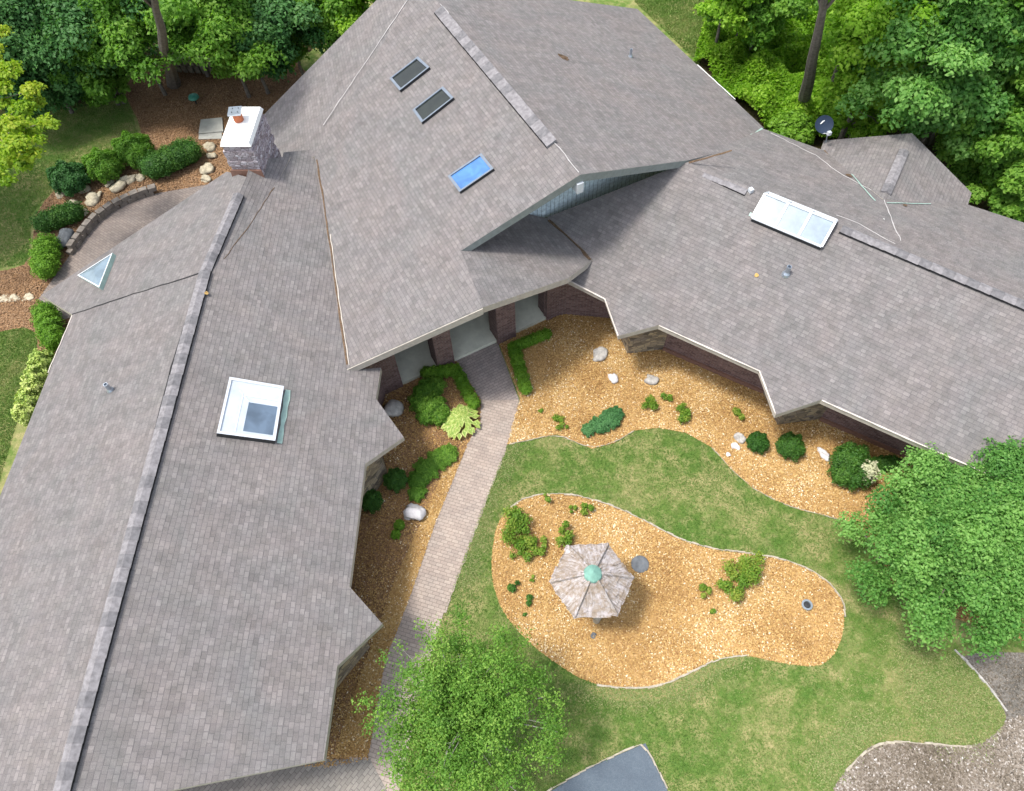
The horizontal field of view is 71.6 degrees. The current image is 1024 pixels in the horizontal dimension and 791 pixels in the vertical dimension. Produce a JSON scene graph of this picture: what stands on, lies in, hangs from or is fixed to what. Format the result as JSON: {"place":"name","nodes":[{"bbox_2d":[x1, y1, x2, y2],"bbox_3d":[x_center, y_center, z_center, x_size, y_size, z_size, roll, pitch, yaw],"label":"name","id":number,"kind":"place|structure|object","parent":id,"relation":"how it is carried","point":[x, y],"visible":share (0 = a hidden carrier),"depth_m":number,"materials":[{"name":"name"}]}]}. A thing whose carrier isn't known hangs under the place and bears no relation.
{"place":"outdoors","nodes":[
{"label":"outdoors","id":0,"kind":"place"},
{"bbox_2d":[0,327,37,478],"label":"grass","id":1,"kind":"structure","parent":0,"point":[16,368],"depth_m":24.34,"materials":[{"name":"green plant"}]},
{"bbox_2d":[39,185,205,318],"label":"side patio","id":2,"kind":"structure","parent":0,"point":[111,230],"depth_m":27.72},
{"bbox_2d":[66,183,156,255],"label":"retaining wall","id":3,"kind":"structure","parent":2,"relation":"on","point":[82,232],"depth_m":27.84,"materials":[{"name":"grey stone"}]},
{"bbox_2d":[0,42,315,114],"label":"forest floor","id":4,"kind":"structure","parent":0,"point":[309,50],"depth_m":32.71,"materials":[{"name":"soil"}]},
{"bbox_2d":[0,1,62,110],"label":"forest tree","id":5,"kind":"object","parent":4,"relation":"on","point":[27,57],"visible":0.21,"depth_m":27.58,"materials":[{"name":"green plant"}]},
{"bbox_2d":[0,0,74,82],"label":"forest tree","id":6,"kind":"object","parent":4,"relation":"on","point":[6,41],"visible":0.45,"depth_m":27.27,"materials":[{"name":"green plant"}]},
{"bbox_2d":[0,0,147,88],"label":"forest tree","id":7,"kind":"object","parent":4,"relation":"on","point":[63,19],"visible":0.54,"depth_m":27.41,"materials":[{"name":"green plant"}]},
{"bbox_2d":[178,759,386,790],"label":"patio","id":8,"kind":"structure","parent":0,"point":[361,775],"depth_m":17.70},
{"bbox_2d":[0,0,1023,790],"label":"ground","id":9,"kind":"structure","parent":0,"point":[578,720],"depth_m":19.25,"materials":[{"name":"green plant"}]},
{"bbox_2d":[0,24,60,186],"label":"maple tree","id":10,"kind":"object","parent":9,"relation":"on","point":[21,135],"visible":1,"depth_m":21.98,"materials":[{"name":"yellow plant"}]},
{"bbox_2d":[10,348,54,426],"bbox_3d":[-15.717,-0.338,23.348,0.931,0.973,2.871,-3,59,0],"label":"variegated shrub","id":11,"kind":"object","parent":9,"relation":"on","point":[34,378],"visible":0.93,"depth_m":23.07,"materials":[{"name":"green plant"}]},
{"bbox_2d":[3,60,85,119],"bbox_3d":[-19.382,-13.032,29.784,4.108,3.583,4.168,-3,59,0],"label":"forest tree","id":12,"kind":"object","parent":9,"relation":"on","point":[63,96],"visible":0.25,"depth_m":28.91,"materials":[{"name":"green plant"}]},
{"bbox_2d":[0,97,136,266],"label":"grass","id":13,"kind":"structure","parent":9,"relation":"on","point":[60,157],"depth_m":30.00,"materials":[{"name":"green plant"}]},
{"bbox_2d":[45,23,141,103],"bbox_3d":[-17.367,-13.894,29.774,4.093,4.376,4.234,-35,64,-18],"label":"forest tree","id":14,"kind":"object","parent":9,"relation":"on","point":[96,86],"visible":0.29,"depth_m":28.65,"materials":[{"name":"green plant"}]},
{"bbox_2d":[80,65,130,107],"bbox_3d":[-17.456,-13.387,30.677,2.210,2.305,2.642,16,61,11],"label":"forest tree","id":15,"kind":"object","parent":9,"relation":"on","point":[118,81],"visible":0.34,"depth_m":30.20,"materials":[{"name":"green plant"}]},
{"bbox_2d":[0,63,305,352],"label":"mulch bed","id":16,"kind":"object","parent":9,"relation":"on","point":[33,279],"visible":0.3,"depth_m":30.66,"materials":[{"name":"brown wood"}]},
{"bbox_2d":[27,232,62,280],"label":"clipped hedge","id":17,"kind":"object","parent":16,"relation":"on","point":[44,260],"visible":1,"depth_m":26.15,"materials":[{"name":"green plant"}]},
{"bbox_2d":[29,299,67,353],"bbox_3d":[-16.141,-2.457,24.684,1.061,0.895,2.282,-27,62,-14],"label":"clipped hedge","id":18,"kind":"object","parent":16,"relation":"on","point":[46,316],"visible":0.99,"depth_m":24.45,"materials":[{"name":"green plant"}]},
{"bbox_2d":[29,199,88,233],"bbox_3d":[-17.586,-6.991,27.483,2.088,0.842,1.042,-29,63,-15],"label":"clipped hedge","id":19,"kind":"object","parent":16,"relation":"on","point":[57,217],"visible":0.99,"depth_m":27.30,"materials":[{"name":"green plant"}]},
{"bbox_2d":[45,159,90,196],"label":"round shrub","id":20,"kind":"object","parent":16,"relation":"on","point":[67,179],"visible":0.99,"depth_m":28.07,"materials":[{"name":"green plant"}]},
{"bbox_2d":[81,146,124,184],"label":"round shrub","id":21,"kind":"object","parent":16,"relation":"on","point":[105,165],"visible":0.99,"depth_m":28.41,"materials":[{"name":"green plant"}]},
{"bbox_2d":[71,0,191,95],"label":"forest tree","id":22,"kind":"object","parent":16,"relation":"on","point":[117,27],"visible":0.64,"depth_m":27.73,"materials":[{"name":"green plant"}]},
{"bbox_2d":[110,130,154,169],"bbox_3d":[-15.474,-10.130,29.010,1.636,1.275,1.629,30,65,18],"label":"round shrub","id":23,"kind":"object","parent":16,"relation":"on","point":[129,148],"visible":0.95,"depth_m":28.69,"materials":[{"name":"green plant"}]},
{"bbox_2d":[143,0,180,89],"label":"tall tree","id":24,"kind":"object","parent":16,"relation":"on","point":[173,81],"visible":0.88,"depth_m":27.02,"materials":[{"name":"brown plant"}]},
{"bbox_2d":[119,0,216,76],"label":"forest tree","id":25,"kind":"object","parent":16,"relation":"on","point":[132,9],"visible":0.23,"depth_m":27.54,"materials":[{"name":"green plant"}]},
{"bbox_2d":[136,136,205,179],"bbox_3d":[-13.963,-9.756,28.926,2.698,1.000,1.479,-38,65,-19],"label":"clipped hedge","id":26,"kind":"object","parent":16,"relation":"on","point":[163,160],"visible":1,"depth_m":28.68,"materials":[{"name":"green plant"}]},
{"bbox_2d":[171,54,237,74],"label":"stone wall","id":27,"kind":"structure","parent":16,"relation":"on","point":[187,67],"depth_m":32.43,"materials":[{"name":"grey stone"}]},
{"bbox_2d":[199,117,223,139],"bbox_3d":[-12.940,-11.475,30.576,1.119,0.150,1.334,-3,59,0],"label":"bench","id":28,"kind":"object","parent":16,"relation":"on","point":[211,128],"visible":0.9,"depth_m":30.47,"materials":[{"name":"grey concrete"}]},
{"bbox_2d":[137,0,288,97],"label":"forest tree","id":29,"kind":"object","parent":16,"relation":"on","point":[222,17],"visible":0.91,"depth_m":27.43,"materials":[{"name":"green plant"}]},
{"bbox_2d":[210,33,309,94],"bbox_3d":[-10.711,-14.215,30.207,4.004,3.624,3.178,-35,64,-18],"label":"forest tree","id":30,"kind":"object","parent":16,"relation":"on","point":[220,71],"visible":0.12,"depth_m":29.89,"materials":[{"name":"green plant"}]},
{"bbox_2d":[228,0,339,81],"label":"forest tree","id":31,"kind":"object","parent":16,"relation":"on","point":[278,20],"visible":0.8,"depth_m":28.07,"materials":[{"name":"green plant"}]},
{"bbox_2d":[280,0,370,49],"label":"forest tree","id":32,"kind":"object","parent":9,"relation":"on","point":[325,8],"visible":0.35,"depth_m":28.93,"materials":[{"name":"green plant"}]},
{"bbox_2d":[316,0,375,35],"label":"forest tree","id":33,"kind":"object","parent":9,"relation":"on","point":[347,23],"visible":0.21,"depth_m":28.76,"materials":[{"name":"green plant"}]},
{"bbox_2d":[302,361,480,767],"bbox_3d":[-4.143,3.798,21.166,5.278,0.001,13.247,6,59,5],"label":"mulch bed","id":34,"kind":"object","parent":9,"relation":"on","point":[405,549],"visible":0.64,"depth_m":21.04,"materials":[{"name":"brown wood"}]},
{"bbox_2d":[362,489,383,513],"bbox_3d":[-4.202,3.121,21.153,0.721,0.637,0.790,-3,59,0],"label":"boxwood ball","id":35,"kind":"object","parent":34,"relation":"on","point":[372,500],"visible":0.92,"depth_m":21.02,"materials":[{"name":"green plant"}]},
{"bbox_2d":[384,399,403,416],"bbox_3d":[-3.893,0.452,23.013,0.758,0.564,0.667,-3,59,0],"label":"boulder","id":36,"kind":"object","parent":34,"relation":"on","point":[393,408],"visible":0.77,"depth_m":22.80,"materials":[{"name":"stone"}]},
{"bbox_2d":[383,467,407,492],"bbox_3d":[-3.539,2.521,21.477,0.770,0.661,0.768,32,65,19],"label":"boxwood ball","id":37,"kind":"object","parent":34,"relation":"on","point":[396,478],"visible":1,"depth_m":21.35,"materials":[{"name":"green plant"}]},
{"bbox_2d":[403,503,425,520],"bbox_3d":[-2.902,3.470,21.182,0.686,0.531,0.561,7,60,6],"label":"boulder","id":38,"kind":"object","parent":34,"relation":"on","point":[414,511],"visible":1,"depth_m":20.97,"materials":[{"name":"white stone"}]},
{"bbox_2d":[407,375,450,428],"bbox_3d":[-2.692,0.127,22.875,1.444,0.704,1.928,-3,59,0],"label":"spreading yew","id":39,"kind":"object","parent":34,"relation":"on","point":[427,403],"visible":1,"depth_m":22.66,"materials":[{"name":"green plant"}]},
{"bbox_2d":[407,442,458,502],"bbox_3d":[-2.581,2.253,21.819,1.056,0.366,2.271,32,65,19],"label":"juniper mat","id":40,"kind":"object","parent":34,"relation":"on","point":[425,471],"visible":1,"depth_m":21.74,"materials":[{"name":"green plant"}]},
{"bbox_2d":[419,362,480,409],"bbox_3d":[-1.845,-0.502,23.380,2.480,0.456,1.182,33,65,19],"label":"hedge","id":41,"kind":"object","parent":34,"relation":"on","point":[456,373],"visible":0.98,"depth_m":23.39,"materials":[{"name":"green plant"}]},
{"bbox_2d":[441,404,480,439],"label":"hosta","id":42,"kind":"object","parent":34,"relation":"on","point":[459,416],"visible":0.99,"depth_m":22.47,"materials":[{"name":"green plant"}]},
{"bbox_2d":[349,400,518,790],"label":"walkway","id":43,"kind":"structure","parent":9,"relation":"on","point":[447,547],"depth_m":20.63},
{"bbox_2d":[351,600,575,790],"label":"airy tree","id":44,"kind":"object","parent":9,"relation":"on","point":[464,720],"visible":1,"depth_m":15.57,"materials":[{"name":"green plant"}]},
{"bbox_2d":[443,402,518,612],"bbox_3d":[-0.776,3.124,21.477,0.170,0.046,7.138,14,61,10],"label":"walkway border","id":45,"kind":"object","parent":9,"relation":"on","point":[459,569],"visible":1,"depth_m":21.05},
{"bbox_2d":[456,343,518,400],"bbox_3d":[-0.683,-0.610,23.697,1.590,0.001,2.379,-24,61,-12],"label":"walkway landing","id":46,"kind":"object","parent":9,"relation":"on","point":[485,369],"visible":1,"depth_m":23.76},
{"bbox_2d":[451,442,531,600],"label":"dry grass","id":47,"kind":"structure","parent":9,"relation":"on","point":[466,572],"depth_m":20.95,"materials":[{"name":"green plant"}]},
{"bbox_2d":[0,0,1023,790],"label":"house","id":48,"kind":"structure","parent":9,"relation":"on","point":[402,194],"depth_m":20.32,"materials":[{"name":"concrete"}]},
{"bbox_2d":[815,115,833,142],"bbox_3d":[10.979,-9.272,24.989,0.552,0.957,0.753,-33,64,-17],"label":"satellite dish","id":49,"kind":"object","parent":48,"relation":"attached to","point":[824,124],"visible":1,"depth_m":24.82,"materials":[{"name":"blue metal"}]},
{"bbox_2d":[588,656,743,701],"bbox_3d":[4.130,7.560,18.662,4.367,0.001,0.664,-10,59,-4],"label":"dry turf edge","id":50,"kind":"object","parent":9,"relation":"on","point":[707,671],"visible":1,"depth_m":18.61,"materials":[{"name":"green plant"}]},
{"bbox_2d":[491,493,844,686],"bbox_3d":[3.972,5.852,19.687,9.904,0.001,4.968,16,61,11],"label":"island bed","id":51,"kind":"object","parent":9,"relation":"on","point":[676,651],"visible":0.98,"depth_m":19.61,"materials":[{"name":"orange wood"}]},
{"bbox_2d":[500,505,533,546],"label":"perennial clump","id":52,"kind":"object","parent":51,"relation":"on","point":[516,521],"visible":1,"depth_m":20.57,"materials":[{"name":"green plant"}]},
{"bbox_2d":[509,534,536,561],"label":"perennial clump","id":53,"kind":"object","parent":51,"relation":"on","point":[522,542],"visible":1,"depth_m":20.39,"materials":[{"name":"green plant"}]},
{"bbox_2d":[555,520,574,547],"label":"perennial clump","id":54,"kind":"object","parent":51,"relation":"on","point":[566,539],"visible":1,"depth_m":20.45,"materials":[{"name":"green plant"}]},
{"bbox_2d":[549,542,634,618],"bbox_3d":[2.065,5.030,18.741,2.237,2.590,1.956,-3,59,0],"label":"garden shelter","id":55,"kind":"object","parent":51,"relation":"on","point":[592,580],"visible":1,"depth_m":17.96,"materials":[{"name":"brown wood"}]},
{"bbox_2d":[631,555,648,572],"bbox_3d":[3.662,4.824,20.298,0.520,0.070,0.520,-3,59,0],"label":"round stone","id":56,"kind":"object","parent":51,"relation":"on","point":[639,563],"visible":1,"depth_m":20.27,"materials":[{"name":"stone"}]},
{"bbox_2d":[597,655,746,688],"bbox_3d":[4.279,7.402,18.739,4.128,0.080,0.369,-10,59,-4],"label":"bed edging","id":57,"kind":"object","parent":51,"relation":"on","point":[661,684],"visible":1,"depth_m":18.64,"materials":[{"name":"stone"}]},
{"bbox_2d":[510,493,845,616],"bbox_3d":[4.721,4.269,20.606,9.758,0.078,1.094,16,61,11],"label":"bed edging","id":58,"kind":"object","parent":51,"relation":"on","point":[709,547],"visible":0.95,"depth_m":20.55,"materials":[{"name":"stone"}]},
{"bbox_2d":[714,570,748,603],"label":"perennial clump","id":59,"kind":"object","parent":51,"relation":"on","point":[727,585],"visible":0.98,"depth_m":19.54,"materials":[{"name":"green plant"}]},
{"bbox_2d":[719,550,766,586],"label":"perennial clump","id":60,"kind":"object","parent":51,"relation":"on","point":[748,569],"visible":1,"depth_m":19.76,"materials":[{"name":"green plant"}]},
{"bbox_2d":[634,0,704,62],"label":"grass","id":61,"kind":"structure","parent":9,"relation":"on","point":[666,16],"depth_m":33.87,"materials":[{"name":"green plant"}]},
{"bbox_2d":[499,314,1023,640],"bbox_3d":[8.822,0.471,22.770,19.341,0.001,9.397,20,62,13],"label":"mulch bed","id":62,"kind":"object","parent":9,"relation":"on","point":[557,359],"visible":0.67,"depth_m":22.90,"materials":[{"name":"orange wood"}]},
{"bbox_2d":[507,327,552,394],"bbox_3d":[0.390,-1.298,23.791,1.357,0.455,2.741,14,61,10],"label":"hedge","id":63,"kind":"object","parent":62,"relation":"on","point":[516,355],"visible":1,"depth_m":23.78,"materials":[{"name":"green plant"}]},
{"bbox_2d":[581,405,624,437],"bbox_3d":[2.921,0.830,22.504,1.580,0.371,0.768,-27,62,-14],"label":"juniper mat","id":64,"kind":"object","parent":62,"relation":"on","point":[610,417],"visible":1,"depth_m":22.43,"materials":[{"name":"green plant"}]},
{"bbox_2d":[746,431,769,454],"bbox_3d":[7.608,1.424,21.857,0.732,0.576,0.742,29,64,18],"label":"boxwood ball","id":65,"kind":"object","parent":62,"relation":"on","point":[758,441],"visible":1,"depth_m":21.74,"materials":[{"name":"green plant"}]},
{"bbox_2d":[775,431,806,462],"bbox_3d":[8.566,1.513,21.708,0.922,0.674,0.925,-35,64,-18],"label":"boxwood ball","id":66,"kind":"object","parent":62,"relation":"on","point":[789,444],"visible":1,"depth_m":21.56,"materials":[{"name":"green plant"}]},
{"bbox_2d":[827,440,872,491],"bbox_3d":[10.105,1.992,21.046,1.378,1.210,1.545,-3,59,0],"label":"dark shrub","id":67,"kind":"object","parent":62,"relation":"on","point":[847,459],"visible":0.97,"depth_m":20.84,"materials":[{"name":"green plant"}]},
{"bbox_2d":[861,459,880,486],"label":"flowering shrub","id":68,"kind":"object","parent":62,"relation":"on","point":[874,469],"visible":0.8,"depth_m":20.61,"materials":[{"name":"white plant"}]},
{"bbox_2d":[872,454,901,472],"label":"shrub","id":69,"kind":"object","parent":62,"relation":"on","point":[888,460],"visible":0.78,"depth_m":21.28,"materials":[{"name":"green plant"}]},
{"bbox_2d":[832,441,1023,663],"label":"leafy tree","id":70,"kind":"object","parent":62,"relation":"on","point":[962,551],"visible":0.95,"depth_m":17.23,"materials":[{"name":"green plant"}]},
{"bbox_2d":[898,435,1023,519],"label":"leafy tree","id":71,"kind":"object","parent":62,"relation":"on","point":[998,466],"visible":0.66,"depth_m":18.16,"materials":[{"name":"green plant"}]},
{"bbox_2d":[792,698,918,790],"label":"dry grass","id":72,"kind":"structure","parent":9,"relation":"on","point":[838,753],"depth_m":17.81,"materials":[{"name":"green plant"}]},
{"bbox_2d":[833,715,1023,790],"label":"gravel bed","id":73,"kind":"object","parent":9,"relation":"on","point":[877,764],"visible":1,"depth_m":17.48,"materials":[{"name":"grey gravel"}]},
{"bbox_2d":[845,740,972,771],"bbox_3d":[9.816,8.831,17.715,3.302,0.079,0.493,-9,59,-3],"label":"gravel edging","id":74,"kind":"object","parent":73,"relation":"on","point":[848,768],"visible":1,"depth_m":17.72,"materials":[{"name":"stone"}]},
{"bbox_2d":[879,599,1004,767],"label":"dry grass","id":75,"kind":"structure","parent":9,"relation":"on","point":[962,687],"depth_m":18.30,"materials":[{"name":"green plant"}]},
{"bbox_2d":[964,652,1023,790],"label":"asphalt drive","id":76,"kind":"structure","parent":9,"relation":"on","point":[1014,702],"depth_m":18.51,"materials":[{"name":"grey asphalt"}]},
{"bbox_2d":[967,652,1023,790],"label":"gravel chips","id":77,"kind":"object","parent":76,"relation":"on","point":[995,663],"visible":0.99,"depth_m":18.42,"materials":[{"name":"grey gravel"}]},
{"bbox_2d":[552,743,667,790],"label":"driveway","id":78,"kind":"structure","parent":0,"point":[634,769],"depth_m":17.57,"materials":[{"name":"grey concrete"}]},
{"bbox_2d":[561,655,766,722],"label":"dry grass","id":79,"kind":"structure","parent":0,"point":[692,682],"depth_m":18.56,"materials":[{"name":"green plant"}]},
{"bbox_2d":[699,20,988,209],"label":"forest floor","id":80,"kind":"structure","parent":0,"point":[754,114],"depth_m":29.82,"materials":[{"name":"soil"}]},
{"bbox_2d":[692,0,762,44],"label":"forest tree","id":81,"kind":"object","parent":80,"relation":"on","point":[733,12],"visible":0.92,"depth_m":28.64,"materials":[{"name":"green plant"}]},
{"bbox_2d":[693,0,845,137],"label":"undergrowth","id":82,"kind":"object","parent":80,"relation":"on","point":[734,56],"visible":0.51,"depth_m":30.66,"materials":[{"name":"green plant"}]},
{"bbox_2d":[738,0,815,51],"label":"forest tree","id":83,"kind":"object","parent":80,"relation":"on","point":[779,11],"visible":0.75,"depth_m":28.74,"materials":[{"name":"green plant"}]},
{"bbox_2d":[767,108,814,145],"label":"forest tree","id":84,"kind":"object","parent":80,"relation":"on","point":[795,124],"visible":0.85,"depth_m":27.93,"materials":[{"name":"green plant"}]},
{"bbox_2d":[798,0,834,105],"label":"tall tree","id":85,"kind":"object","parent":80,"relation":"on","point":[806,89],"visible":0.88,"depth_m":25.58,"materials":[{"name":"brown plant"}]},
{"bbox_2d":[815,52,894,138],"bbox_3d":[13.064,-11.134,26.721,3.747,5.182,3.219,-3,59,0],"label":"forest tree","id":86,"kind":"object","parent":80,"relation":"on","point":[830,90],"visible":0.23,"depth_m":25.88,"materials":[{"name":"green plant"}]},
{"bbox_2d":[835,108,896,138],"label":"forest tree","id":87,"kind":"object","parent":80,"relation":"on","point":[859,130],"visible":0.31,"depth_m":27.49,"materials":[{"name":"green plant"}]},
{"bbox_2d":[812,0,938,83],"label":"forest tree","id":88,"kind":"object","parent":80,"relation":"on","point":[833,18],"visible":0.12,"depth_m":24.80,"materials":[{"name":"green plant"}]},
{"bbox_2d":[837,56,928,135],"bbox_3d":[14.105,-10.955,26.534,3.148,5.276,3.307,-40,66,-20],"label":"forest tree","id":89,"kind":"object","parent":80,"relation":"on","point":[911,66],"visible":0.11,"depth_m":25.61,"materials":[{"name":"green plant"}]},
{"bbox_2d":[823,0,943,138],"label":"forest tree","id":90,"kind":"object","parent":80,"relation":"on","point":[871,17],"visible":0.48,"depth_m":22.93,"materials":[{"name":"green plant"}]},
{"bbox_2d":[833,0,1000,129],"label":"forest tree","id":91,"kind":"object","parent":80,"relation":"on","point":[933,91],"visible":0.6,"depth_m":23.00,"materials":[{"name":"green plant"}]},
{"bbox_2d":[875,61,1014,160],"bbox_3d":[15.546,-10.232,26.098,3.892,5.195,4.218,24,63,15],"label":"forest tree","id":92,"kind":"object","parent":80,"relation":"on","point":[992,108],"visible":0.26,"depth_m":23.97,"materials":[{"name":"green plant"}]},
{"bbox_2d":[935,150,982,186],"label":"forest tree","id":93,"kind":"object","parent":80,"relation":"on","point":[969,173],"visible":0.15,"depth_m":26.53,"materials":[{"name":"green plant"}]},
{"bbox_2d":[909,0,1023,141],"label":"forest tree","id":94,"kind":"object","parent":80,"relation":"on","point":[1002,55],"visible":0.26,"depth_m":23.06,"materials":[{"name":"green plant"}]},
{"bbox_2d":[919,0,1020,144],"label":"tall tree","id":95,"kind":"object","parent":80,"relation":"on","point":[978,16],"visible":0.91,"depth_m":21.99,"materials":[{"name":"green plant"}]},
{"bbox_2d":[923,0,1023,145],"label":"forest tree","id":96,"kind":"object","parent":80,"relation":"on","point":[1019,4],"visible":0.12,"depth_m":22.41,"materials":[{"name":"green plant"}]},
{"bbox_2d":[933,110,1023,184],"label":"forest tree","id":97,"kind":"object","parent":80,"relation":"on","point":[1011,156],"visible":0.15,"depth_m":25.11,"materials":[{"name":"green plant"}]},
{"bbox_2d":[943,43,1023,175],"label":"forest tree","id":98,"kind":"object","parent":80,"relation":"on","point":[996,143],"visible":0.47,"depth_m":24.03,"materials":[{"name":"green plant"}]},
{"bbox_2d":[965,154,1023,210],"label":"forest tree","id":99,"kind":"object","parent":80,"relation":"on","point":[1000,180],"visible":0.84,"depth_m":25.12,"materials":[{"name":"green plant"}]},
{"bbox_2d":[986,190,1023,221],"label":"forest tree","id":100,"kind":"object","parent":80,"relation":"on","point":[1013,209],"visible":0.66,"depth_m":25.02,"materials":[{"name":"green plant"}]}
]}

